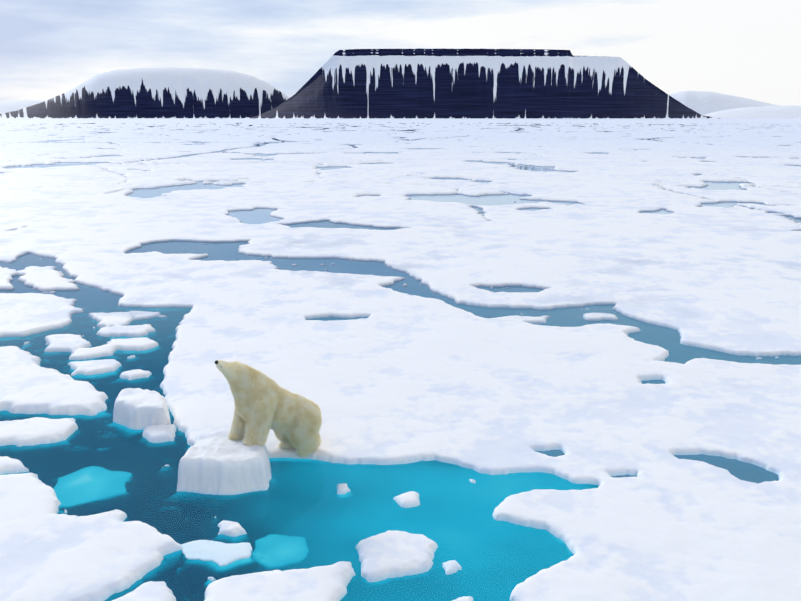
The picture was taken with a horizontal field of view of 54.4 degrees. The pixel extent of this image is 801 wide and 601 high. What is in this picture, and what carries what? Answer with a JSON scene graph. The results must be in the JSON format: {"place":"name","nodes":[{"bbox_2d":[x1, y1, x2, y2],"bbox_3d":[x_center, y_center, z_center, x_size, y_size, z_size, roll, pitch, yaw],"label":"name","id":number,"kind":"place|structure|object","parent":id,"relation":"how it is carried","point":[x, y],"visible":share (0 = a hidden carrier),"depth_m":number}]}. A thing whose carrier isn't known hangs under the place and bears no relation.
{"place":"outdoors","nodes":[
{"label":"outdoors","id":0,"kind":"place"},
{"bbox_2d":[0,99,45,113],"bbox_3d":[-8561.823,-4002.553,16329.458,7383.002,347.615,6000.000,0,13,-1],"label":"snow hill","id":1,"kind":"structure","parent":0,"point":[9,106],"depth_m":14166.78},
{"bbox_2d":[0,67,288,117],"bbox_3d":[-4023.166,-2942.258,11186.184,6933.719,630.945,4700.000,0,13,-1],"label":"dome mountain","id":2,"kind":"structure","parent":0,"point":[168,92],"depth_m":9332.49},
{"bbox_2d":[0,118,800,600],"bbox_3d":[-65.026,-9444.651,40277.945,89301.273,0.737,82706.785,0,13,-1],"label":"sea ice","id":3,"kind":"structure","parent":0,"point":[408,386],"depth_m":20.90},
{"bbox_2d":[215,360,321,456],"bbox_3d":[-2.460,1.943,14.528,2.040,2.113,0.890,-10,17,-37],"label":"polar bear","id":4,"kind":"object","parent":3,"relation":"on","point":[264,404],"visible":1,"depth_m":14.26},
{"bbox_2d":[0,123,800,600],"bbox_3d":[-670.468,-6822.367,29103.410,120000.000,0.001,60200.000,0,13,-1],"label":"water surface","id":5,"kind":"object","parent":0,"point":[146,193],"depth_m":35.69},
{"bbox_2d":[0,0,800,105],"label":"sky","id":6,"kind":"structure","parent":0,"point":[749,49]},
{"bbox_2d":[248,48,714,117],"bbox_3d":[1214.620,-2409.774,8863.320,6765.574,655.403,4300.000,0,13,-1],"label":"mesa mountain","id":7,"kind":"structure","parent":0,"point":[446,83],"depth_m":7262.61},
{"bbox_2d":[668,90,779,114],"bbox_3d":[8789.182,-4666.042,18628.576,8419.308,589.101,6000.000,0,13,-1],"label":"snow hill","id":8,"kind":"structure","parent":0,"point":[703,102],"depth_m":16335.93},
{"bbox_2d":[703,105,800,117],"bbox_3d":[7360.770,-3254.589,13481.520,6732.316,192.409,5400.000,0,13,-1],"label":"snow hill","id":9,"kind":"structure","parent":0,"point":[790,111],"depth_m":11188.91}
]}

